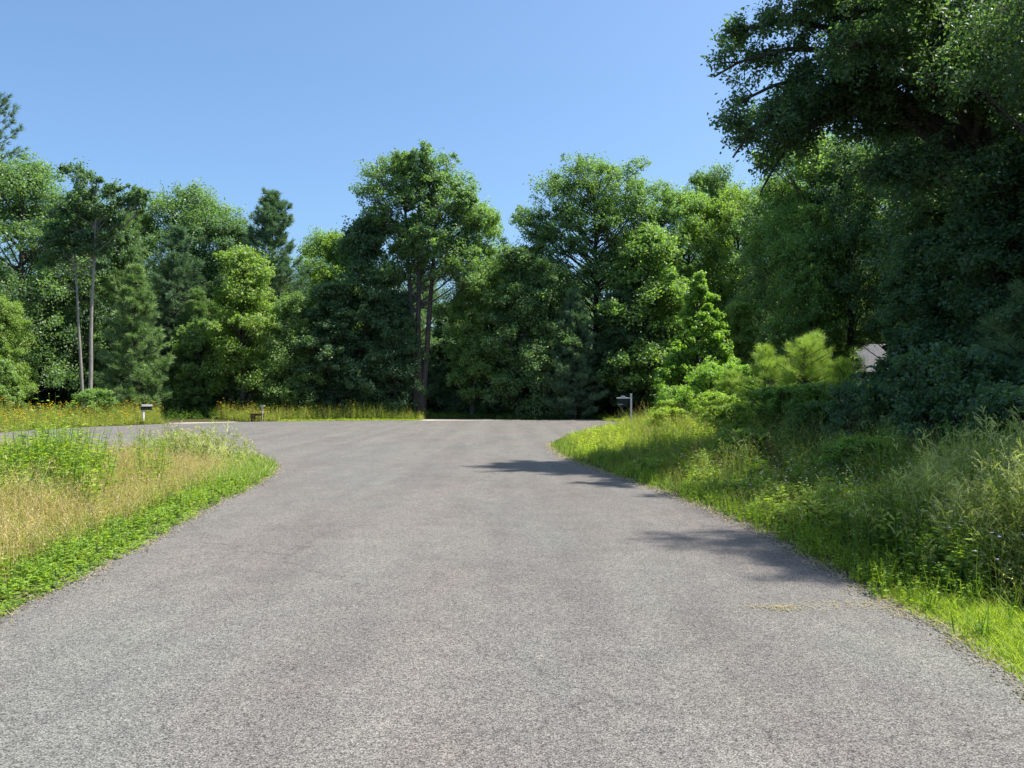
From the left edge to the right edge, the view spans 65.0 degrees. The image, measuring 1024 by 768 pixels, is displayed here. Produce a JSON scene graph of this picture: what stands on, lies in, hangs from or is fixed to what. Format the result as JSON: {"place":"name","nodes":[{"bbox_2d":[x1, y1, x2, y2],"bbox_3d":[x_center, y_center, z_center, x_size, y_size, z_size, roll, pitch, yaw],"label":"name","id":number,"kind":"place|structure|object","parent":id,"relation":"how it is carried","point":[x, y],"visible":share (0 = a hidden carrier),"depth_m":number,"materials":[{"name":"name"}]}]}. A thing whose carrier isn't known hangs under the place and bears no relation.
{"place":"outdoors","nodes":[
{"label":"outdoors","id":0,"kind":"place"},
{"bbox_2d":[0,0,940,327],"label":"sky","id":1,"kind":"structure","parent":0,"point":[242,97],"materials":[{"name":"blue"}]},
{"bbox_2d":[0,414,1021,677],"bbox_3d":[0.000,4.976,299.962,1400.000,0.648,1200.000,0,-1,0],"label":"ground","id":2,"kind":"structure","parent":0,"point":[24,594],"depth_m":11.44,"materials":[{"name":"soil"}]},
{"bbox_2d":[0,355,26,411],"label":"shrub","id":3,"kind":"object","parent":2,"relation":"on","point":[7,376],"visible":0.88,"depth_m":40.34,"materials":[{"name":"green plant"}]},
{"bbox_2d":[0,91,40,313],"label":"white pine","id":4,"kind":"object","parent":2,"relation":"on","point":[4,100],"visible":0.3,"depth_m":56.87,"materials":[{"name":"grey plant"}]},
{"bbox_2d":[0,295,42,417],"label":"tree","id":5,"kind":"object","parent":2,"relation":"on","point":[11,324],"visible":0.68,"depth_m":42.42,"materials":[{"name":"green plant"}]},
{"bbox_2d":[14,364,63,412],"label":"understory shrub","id":6,"kind":"object","parent":2,"relation":"on","point":[44,398],"visible":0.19,"depth_m":52.70,"materials":[{"name":"green plant"}]},
{"bbox_2d":[0,148,116,410],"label":"oak tree","id":7,"kind":"object","parent":2,"relation":"on","point":[21,185],"visible":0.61,"depth_m":49.45,"materials":[{"name":"green plant"}]},
{"bbox_2d":[25,199,125,407],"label":"thin tree","id":8,"kind":"object","parent":2,"relation":"on","point":[62,257],"visible":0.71,"depth_m":44.59,"materials":[{"name":"green plant"}]},
{"bbox_2d":[55,368,96,408],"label":"understory shrub","id":9,"kind":"object","parent":2,"relation":"on","point":[67,393],"visible":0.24,"depth_m":52.48,"materials":[{"name":"green plant"}]},
{"bbox_2d":[15,181,143,389],"bbox_3d":[-28.230,-5.513,52.994,8.212,15.677,7.895,0,-1,-7],"label":"oak tree","id":10,"kind":"object","parent":2,"relation":"on","point":[83,320],"visible":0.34,"depth_m":51.48,"materials":[{"name":"green plant"}]},
{"bbox_2d":[63,388,119,418],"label":"shrub","id":11,"kind":"object","parent":2,"relation":"on","point":[89,397],"visible":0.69,"depth_m":42.53,"materials":[{"name":"green plant"}]},
{"bbox_2d":[44,156,153,388],"bbox_3d":[-22.820,-5.249,44.615,5.964,14.899,3.007,0,-1,0],"label":"thin tree","id":12,"kind":"object","parent":2,"relation":"on","point":[134,198],"visible":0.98,"depth_m":44.37,"materials":[{"name":"green plant"}]},
{"bbox_2d":[84,361,140,409],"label":"understory shrub","id":13,"kind":"object","parent":2,"relation":"on","point":[98,366],"visible":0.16,"depth_m":52.25,"materials":[{"name":"green plant"}]},
{"bbox_2d":[76,213,165,393],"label":"white pine","id":14,"kind":"object","parent":2,"relation":"on","point":[120,275],"visible":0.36,"depth_m":52.91,"materials":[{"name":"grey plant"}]},
{"bbox_2d":[0,424,245,577],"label":"dry grass","id":15,"kind":"structure","parent":2,"relation":"on","point":[34,515],"depth_m":9.43,"materials":[{"name":"plant"}]},
{"bbox_2d":[82,207,172,351],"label":"oak tree","id":16,"kind":"object","parent":2,"relation":"on","point":[151,241],"visible":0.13,"depth_m":60.60,"materials":[{"name":"green plant"}]},
{"bbox_2d":[0,393,267,547],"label":"tall weeds","id":17,"kind":"object","parent":2,"relation":"on","point":[69,459],"visible":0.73,"depth_m":11.23,"materials":[{"name":"plant"}]},
{"bbox_2d":[93,262,175,413],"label":"white pine","id":18,"kind":"object","parent":2,"relation":"on","point":[135,293],"visible":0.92,"depth_m":48.21,"materials":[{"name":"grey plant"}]},
{"bbox_2d":[0,450,278,616],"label":"clover ground cover","id":19,"kind":"object","parent":2,"relation":"on","point":[115,534],"visible":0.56,"depth_m":8.39,"materials":[{"name":"plant"}]},
{"bbox_2d":[130,222,207,411],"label":"white pine","id":20,"kind":"object","parent":2,"relation":"on","point":[177,277],"visible":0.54,"depth_m":54.52,"materials":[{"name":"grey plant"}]},
{"bbox_2d":[156,287,220,413],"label":"white pine","id":21,"kind":"object","parent":2,"relation":"on","point":[196,302],"visible":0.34,"depth_m":53.54,"materials":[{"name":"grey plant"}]},
{"bbox_2d":[121,177,260,354],"bbox_3d":[-24.563,-6.742,61.979,10.883,18.369,11.320,-1,-1,42],"label":"oak tree","id":22,"kind":"object","parent":2,"relation":"on","point":[190,199],"visible":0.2,"depth_m":60.69,"materials":[{"name":"green plant"}]},
{"bbox_2d":[158,318,239,416],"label":"tree","id":23,"kind":"object","parent":2,"relation":"on","point":[189,347],"visible":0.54,"depth_m":51.95,"materials":[{"name":"green plant"}]},
{"bbox_2d":[199,355,239,414],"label":"understory shrub","id":24,"kind":"object","parent":2,"relation":"on","point":[215,401],"visible":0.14,"depth_m":52.81,"materials":[{"name":"green plant"}]},
{"bbox_2d":[177,450,279,484],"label":"short grass","id":25,"kind":"structure","parent":2,"relation":"on","point":[258,468],"depth_m":15.45,"materials":[{"name":"plant"}]},
{"bbox_2d":[169,206,291,328],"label":"oak tree","id":26,"kind":"object","parent":2,"relation":"on","point":[227,227],"visible":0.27,"depth_m":58.66,"materials":[{"name":"green plant"}]},
{"bbox_2d":[196,242,284,410],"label":"maple tree","id":27,"kind":"object","parent":2,"relation":"on","point":[248,271],"visible":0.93,"depth_m":50.60,"materials":[{"name":"green plant"}]},
{"bbox_2d":[230,186,318,366],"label":"white pine","id":28,"kind":"object","parent":2,"relation":"on","point":[269,201],"visible":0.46,"depth_m":56.56,"materials":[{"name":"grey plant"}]},
{"bbox_2d":[248,290,328,416],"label":"maple tree","id":29,"kind":"object","parent":2,"relation":"on","point":[292,326],"visible":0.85,"depth_m":50.33,"materials":[{"name":"green plant"}]},
{"bbox_2d":[290,224,349,310],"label":"oak tree","id":30,"kind":"object","parent":2,"relation":"on","point":[314,249],"visible":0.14,"depth_m":61.91,"materials":[{"name":"green plant"}]},
{"bbox_2d":[0,397,645,432],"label":"meadow grass","id":31,"kind":"structure","parent":2,"relation":"on","point":[131,418],"depth_m":47.34,"materials":[{"name":"plant"}]},
{"bbox_2d":[288,279,367,411],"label":"maple tree","id":32,"kind":"object","parent":2,"relation":"on","point":[331,328],"visible":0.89,"depth_m":50.80,"materials":[{"name":"green plant"}]},
{"bbox_2d":[309,228,361,343],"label":"maple tree","id":33,"kind":"object","parent":2,"relation":"on","point":[329,254],"visible":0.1,"depth_m":59.30,"materials":[{"name":"green plant"}]},
{"bbox_2d":[313,210,415,411],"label":"maple tree","id":34,"kind":"object","parent":2,"relation":"on","point":[360,244],"visible":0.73,"depth_m":51.56,"materials":[{"name":"green plant"}]},
{"bbox_2d":[370,356,410,413],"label":"understory shrub","id":35,"kind":"object","parent":2,"relation":"on","point":[391,394],"visible":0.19,"depth_m":52.09,"materials":[{"name":"green plant"}]},
{"bbox_2d":[357,285,438,415],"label":"maple tree","id":36,"kind":"object","parent":2,"relation":"on","point":[402,317],"visible":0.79,"depth_m":51.27,"materials":[{"name":"green plant"}]},
{"bbox_2d":[348,139,493,415],"bbox_3d":[-5.824,-6.579,52.133,9.544,17.855,5.743,0,-1,0],"label":"oak tree","id":37,"kind":"object","parent":2,"relation":"on","point":[417,238],"visible":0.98,"depth_m":51.63,"materials":[{"name":"green plant"}]},
{"bbox_2d":[407,307,443,380],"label":"forest tree","id":38,"kind":"object","parent":2,"relation":"on","point":[423,319],"visible":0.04,"depth_m":57.63,"materials":[{"name":"green plant"}]},
{"bbox_2d":[401,274,455,334],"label":"forest tree","id":39,"kind":"object","parent":2,"relation":"on","point":[425,293],"visible":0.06,"depth_m":76.73,"materials":[{"name":"green plant"}]},
{"bbox_2d":[422,360,454,414],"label":"understory shrub","id":40,"kind":"object","parent":2,"relation":"on","point":[436,373],"visible":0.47,"depth_m":53.81,"materials":[{"name":"green plant"}]},
{"bbox_2d":[421,339,456,408],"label":"understory shrub","id":41,"kind":"object","parent":2,"relation":"on","point":[437,349],"visible":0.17,"depth_m":57.22,"materials":[{"name":"green plant"}]},
{"bbox_2d":[425,300,459,340],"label":"forest tree","id":42,"kind":"object","parent":2,"relation":"on","point":[437,332],"visible":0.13,"depth_m":66.75,"materials":[{"name":"green plant"}]},
{"bbox_2d":[442,370,480,415],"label":"understory shrub","id":43,"kind":"object","parent":2,"relation":"on","point":[455,403],"visible":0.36,"depth_m":53.25,"materials":[{"name":"green plant"}]},
{"bbox_2d":[442,270,505,415],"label":"maple tree","id":44,"kind":"object","parent":2,"relation":"on","point":[466,361],"visible":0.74,"depth_m":52.12,"materials":[{"name":"green plant"}]},
{"bbox_2d":[432,195,518,407],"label":"oak tree","id":45,"kind":"object","parent":2,"relation":"on","point":[491,231],"visible":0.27,"depth_m":53.81,"materials":[{"name":"green plant"}]},
{"bbox_2d":[461,362,506,416],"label":"understory shrub","id":46,"kind":"object","parent":2,"relation":"on","point":[484,406],"visible":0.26,"depth_m":52.69,"materials":[{"name":"green plant"}]},
{"bbox_2d":[5,401,970,451],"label":"undergrowth","id":47,"kind":"object","parent":2,"relation":"on","point":[180,415],"visible":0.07,"depth_m":48.64,"materials":[{"name":"plant"}]},
{"bbox_2d":[470,242,560,417],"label":"maple tree","id":48,"kind":"object","parent":2,"relation":"on","point":[513,266],"visible":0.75,"depth_m":51.03,"materials":[{"name":"green plant"}]},
{"bbox_2d":[494,252,600,419],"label":"maple tree","id":49,"kind":"object","parent":2,"relation":"on","point":[549,273],"visible":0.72,"depth_m":50.37,"materials":[{"name":"green plant"}]},
{"bbox_2d":[542,288,608,418],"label":"white pine","id":50,"kind":"object","parent":2,"relation":"on","point":[573,306],"visible":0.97,"depth_m":49.44,"materials":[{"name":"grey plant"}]},
{"bbox_2d":[576,356,619,414],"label":"understory shrub","id":51,"kind":"object","parent":2,"relation":"on","point":[601,405],"visible":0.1,"depth_m":52.59,"materials":[{"name":"green plant"}]},
{"bbox_2d":[507,149,690,415],"bbox_3d":[5.684,-6.664,53.222,12.028,18.002,7.288,0,-1,0],"label":"oak tree","id":52,"kind":"object","parent":2,"relation":"on","point":[567,213],"visible":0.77,"depth_m":52.20,"materials":[{"name":"green plant"}]},
{"bbox_2d":[587,287,651,415],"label":"maple tree","id":53,"kind":"object","parent":2,"relation":"on","point":[623,335],"visible":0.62,"depth_m":49.99,"materials":[{"name":"green plant"}]},
{"bbox_2d":[590,219,704,416],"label":"oak tree","id":54,"kind":"object","parent":2,"relation":"on","point":[643,245],"visible":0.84,"depth_m":49.81,"materials":[{"name":"green plant"}]},
{"bbox_2d":[641,405,688,431],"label":"bush","id":55,"kind":"object","parent":2,"relation":"on","point":[663,411],"visible":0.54,"depth_m":24.82,"materials":[{"name":"green plant"}]},
{"bbox_2d":[647,398,697,415],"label":"bush","id":56,"kind":"object","parent":2,"relation":"on","point":[669,403],"visible":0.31,"depth_m":28.73,"materials":[{"name":"green plant"}]},
{"bbox_2d":[655,383,699,407],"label":"shrub","id":57,"kind":"object","parent":2,"relation":"on","point":[671,391],"visible":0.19,"depth_m":31.22,"materials":[{"name":"green plant"}]},
{"bbox_2d":[643,181,738,350],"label":"oak tree","id":58,"kind":"object","parent":2,"relation":"on","point":[692,200],"visible":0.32,"depth_m":54.16,"materials":[{"name":"green plant"}]},
{"bbox_2d":[650,270,741,408],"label":"young tree","id":59,"kind":"object","parent":2,"relation":"on","point":[705,324],"visible":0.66,"depth_m":33.55,"materials":[{"name":"green plant"}]},
{"bbox_2d":[674,161,750,304],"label":"oak tree","id":60,"kind":"object","parent":2,"relation":"on","point":[712,181],"visible":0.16,"depth_m":59.13,"materials":[{"name":"green plant"}]},
{"bbox_2d":[685,390,741,423],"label":"bush","id":61,"kind":"object","parent":2,"relation":"on","point":[714,399],"visible":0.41,"depth_m":26.00,"materials":[{"name":"green plant"}]},
{"bbox_2d":[673,360,766,409],"bbox_3d":[7.332,0.349,29.021,3.266,2.636,3.191,0,-1,-23],"label":"shrub","id":62,"kind":"object","parent":2,"relation":"on","point":[709,374],"visible":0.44,"depth_m":28.66,"materials":[{"name":"green plant"}]},
{"bbox_2d":[675,175,774,358],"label":"oak tree","id":63,"kind":"object","parent":2,"relation":"on","point":[729,206],"visible":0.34,"depth_m":53.07,"materials":[{"name":"green plant"}]},
{"bbox_2d":[702,367,748,409],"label":"pine seedling","id":64,"kind":"object","parent":2,"relation":"on","point":[725,383],"visible":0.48,"depth_m":27.49,"materials":[{"name":"green plant"}]},
{"bbox_2d":[694,403,764,435],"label":"bush","id":65,"kind":"object","parent":2,"relation":"on","point":[739,413],"visible":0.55,"depth_m":20.12,"materials":[{"name":"green plant"}]},
{"bbox_2d":[722,299,761,389],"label":"tree","id":66,"kind":"object","parent":2,"relation":"on","point":[741,328],"visible":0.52,"depth_m":38.11,"materials":[{"name":"green plant"}]},
{"bbox_2d":[713,425,781,469],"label":"bush","id":67,"kind":"object","parent":2,"relation":"on","point":[747,431],"visible":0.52,"depth_m":15.39,"materials":[{"name":"green plant"}]},
{"bbox_2d":[724,340,790,408],"bbox_3d":[8.485,0.003,26.844,2.881,3.021,2.617,0,-1,-23],"label":"pine seedling","id":68,"kind":"object","parent":2,"relation":"on","point":[764,359],"visible":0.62,"depth_m":26.90,"materials":[{"name":"green plant"}]},
{"bbox_2d":[720,178,823,337],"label":"oak tree","id":69,"kind":"object","parent":2,"relation":"on","point":[732,229],"visible":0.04,"depth_m":51.93,"materials":[{"name":"green plant"}]},
{"bbox_2d":[736,383,816,426],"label":"bush","id":70,"kind":"object","parent":2,"relation":"on","point":[770,397],"visible":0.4,"depth_m":21.38,"materials":[{"name":"green plant"}]},
{"bbox_2d":[725,173,844,373],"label":"oak tree","id":71,"kind":"object","parent":2,"relation":"on","point":[768,193],"visible":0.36,"depth_m":41.16,"materials":[{"name":"green plant"}]},
{"bbox_2d":[549,423,1023,682],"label":"verge grass","id":72,"kind":"structure","parent":2,"relation":"on","point":[995,626],"depth_m":6.49,"materials":[{"name":"plant"}]},
{"bbox_2d":[561,390,1023,612],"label":"meadow grass","id":73,"kind":"structure","parent":2,"relation":"on","point":[637,428],"depth_m":13.62,"materials":[{"name":"plant"}]},
{"bbox_2d":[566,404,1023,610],"bbox_3d":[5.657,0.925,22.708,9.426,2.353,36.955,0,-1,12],"label":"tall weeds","id":74,"kind":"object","parent":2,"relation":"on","point":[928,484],"visible":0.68,"depth_m":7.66,"materials":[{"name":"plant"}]},
{"bbox_2d":[753,221,861,397],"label":"maple tree","id":75,"kind":"object","parent":2,"relation":"on","point":[811,267],"visible":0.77,"depth_m":36.09,"materials":[{"name":"green plant"}]},
{"bbox_2d":[771,333,854,399],"bbox_3d":[9.669,-0.092,26.319,3.113,3.224,2.888,0,-1,10],"label":"pine seedling","id":76,"kind":"object","parent":2,"relation":"on","point":[805,346],"visible":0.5,"depth_m":26.22,"materials":[{"name":"green plant"}]},
{"bbox_2d":[774,396,853,452],"bbox_3d":[6.412,0.894,16.750,1.909,1.273,1.866,0,-1,31],"label":"bush","id":77,"kind":"object","parent":2,"relation":"on","point":[812,408],"visible":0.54,"depth_m":16.55,"materials":[{"name":"green plant"}]},
{"bbox_2d":[737,124,891,345],"bbox_3d":[14.745,-5.334,38.651,6.688,14.415,6.634,0,-1,-6],"label":"oak tree","id":78,"kind":"object","parent":2,"relation":"on","point":[804,207],"visible":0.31,"depth_m":38.39,"materials":[{"name":"green plant"}]},
{"bbox_2d":[775,328,854,397],"bbox_3d":[10.290,-0.216,27.356,3.199,3.506,2.906,0,-1,2],"label":"pine seedling","id":79,"kind":"object","parent":2,"relation":"on","point":[824,358],"visible":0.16,"depth_m":27.06,"materials":[{"name":"green plant"}]},
{"bbox_2d":[783,378,849,410],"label":"shrub","id":80,"kind":"object","parent":2,"relation":"on","point":[821,391],"visible":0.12,"depth_m":23.35,"materials":[{"name":"green plant"}]},
{"bbox_2d":[760,344,887,385],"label":"house","id":81,"kind":"structure","parent":2,"relation":"on","point":[870,357],"depth_m":43.44,"materials":[{"name":"beige"}]},
{"bbox_2d":[808,355,869,399],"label":"pine seedling","id":82,"kind":"object","parent":2,"relation":"on","point":[843,366],"visible":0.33,"depth_m":25.87,"materials":[{"name":"green plant"}]},
{"bbox_2d":[826,313,869,372],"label":"forest tree","id":83,"kind":"object","parent":2,"relation":"on","point":[861,344],"visible":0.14,"depth_m":38.74,"materials":[{"name":"green plant"}]},
{"bbox_2d":[795,180,904,343],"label":"forest tree","id":84,"kind":"object","parent":2,"relation":"on","point":[870,341],"visible":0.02,"depth_m":49.99,"materials":[{"name":"green plant"}]},
{"bbox_2d":[798,135,902,380],"bbox_3d":[15.800,-4.929,36.980,5.384,13.161,5.428,0,-1,-19],"label":"oak tree","id":85,"kind":"object","parent":2,"relation":"on","point":[832,172],"visible":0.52,"depth_m":36.19,"materials":[{"name":"green plant"}]},
{"bbox_2d":[681,438,1023,606],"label":"wildflowers","id":86,"kind":"object","parent":2,"relation":"on","point":[842,502],"visible":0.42,"depth_m":10.39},
{"bbox_2d":[810,431,900,486],"bbox_3d":[5.278,1.197,12.406,1.364,0.909,1.333,0,-1,0],"label":"bush","id":87,"kind":"object","parent":2,"relation":"on","point":[849,442],"visible":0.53,"depth_m":12.21,"materials":[{"name":"green plant"}]},
{"bbox_2d":[700,0,1023,325],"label":"oak tree","id":88,"kind":"object","parent":2,"relation":"on","point":[878,44],"visible":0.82,"depth_m":17.70,"materials":[{"name":"green plant"}]},
{"bbox_2d":[819,376,923,443],"bbox_3d":[6.930,0.676,15.357,2.131,1.634,2.083,0,-1,8],"label":"shrub","id":89,"kind":"object","parent":2,"relation":"on","point":[856,396],"visible":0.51,"depth_m":15.19,"materials":[{"name":"green plant"}]},
{"bbox_2d":[842,243,912,371],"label":"forest tree","id":90,"kind":"object","parent":2,"relation":"on","point":[877,336],"visible":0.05,"depth_m":40.13,"materials":[{"name":"green plant"}]},
{"bbox_2d":[831,118,958,336],"bbox_3d":[17.058,-4.683,32.943,7.040,12.534,7.098,0,-1,-17],"label":"forest tree","id":91,"kind":"object","parent":2,"relation":"on","point":[869,235],"visible":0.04,"depth_m":34.07,"materials":[{"name":"green plant"}]},
{"bbox_2d":[867,224,974,405],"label":"forest tree","id":92,"kind":"object","parent":2,"relation":"on","point":[906,251],"visible":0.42,"depth_m":17.20,"materials":[{"name":"green plant"}]},
{"bbox_2d":[856,323,1001,428],"bbox_3d":[9.477,0.101,16.980,3.609,2.768,3.527,0,-1,-27],"label":"shrub","id":93,"kind":"object","parent":2,"relation":"on","point":[913,342],"visible":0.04,"depth_m":16.98,"materials":[{"name":"green plant"}]},
{"bbox_2d":[858,0,1023,332],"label":"oak tree","id":94,"kind":"object","parent":2,"relation":"on","point":[927,213],"visible":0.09,"depth_m":21.68,"materials":[{"name":"green plant"}]},
{"bbox_2d":[876,335,1023,458],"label":"shrub","id":95,"kind":"object","parent":2,"relation":"on","point":[944,371],"visible":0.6,"depth_m":13.13,"materials":[{"name":"green plant"}]},
{"bbox_2d":[897,130,1023,405],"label":"forest tree","id":96,"kind":"object","parent":2,"relation":"on","point":[984,200],"visible":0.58,"depth_m":15.32,"materials":[{"name":"green plant"}]},
{"bbox_2d":[920,0,1023,133],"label":"oak tree","id":97,"kind":"object","parent":2,"relation":"on","point":[996,33],"visible":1,"depth_m":14.33,"materials":[{"name":"green plant"}]},
{"bbox_2d":[928,376,1023,459],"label":"shrub","id":98,"kind":"object","parent":2,"relation":"on","point":[990,400],"visible":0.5,"depth_m":11.04,"materials":[{"name":"green plant"}]},
{"bbox_2d":[954,276,1023,427],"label":"pine seedling","id":99,"kind":"object","parent":2,"relation":"on","point":[1009,345],"visible":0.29,"depth_m":14.29,"materials":[{"name":"green plant"}]},
{"bbox_2d":[965,112,1023,385],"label":"forest tree","id":100,"kind":"object","parent":2,"relation":"on","point":[1010,127],"visible":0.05,"depth_m":16.73,"materials":[{"name":"green plant"}]},
{"bbox_2d":[985,384,1023,454],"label":"bush","id":101,"kind":"object","parent":2,"relation":"on","point":[1019,392],"visible":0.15,"depth_m":10.73,"materials":[{"name":"green plant"}]},
{"bbox_2d":[994,288,1023,385],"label":"forest tree","id":102,"kind":"object","parent":2,"relation":"on","point":[1006,317],"visible":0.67,"depth_m":14.01,"materials":[{"name":"green plant"}]},
{"bbox_2d":[0,420,1023,767],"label":"road","id":103,"kind":"structure","parent":0,"point":[432,594],"depth_m":5.20,"materials":[{"name":"asphalt"}]},
{"bbox_2d":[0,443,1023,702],"bbox_3d":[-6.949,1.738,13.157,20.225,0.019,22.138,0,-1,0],"label":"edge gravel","id":104,"kind":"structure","parent":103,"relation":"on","point":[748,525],"depth_m":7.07,"materials":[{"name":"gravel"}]},
{"bbox_2d":[742,598,919,617],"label":"straw clippings","id":105,"kind":"object","parent":103,"relation":"on","point":[779,605],"visible":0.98,"depth_m":5.98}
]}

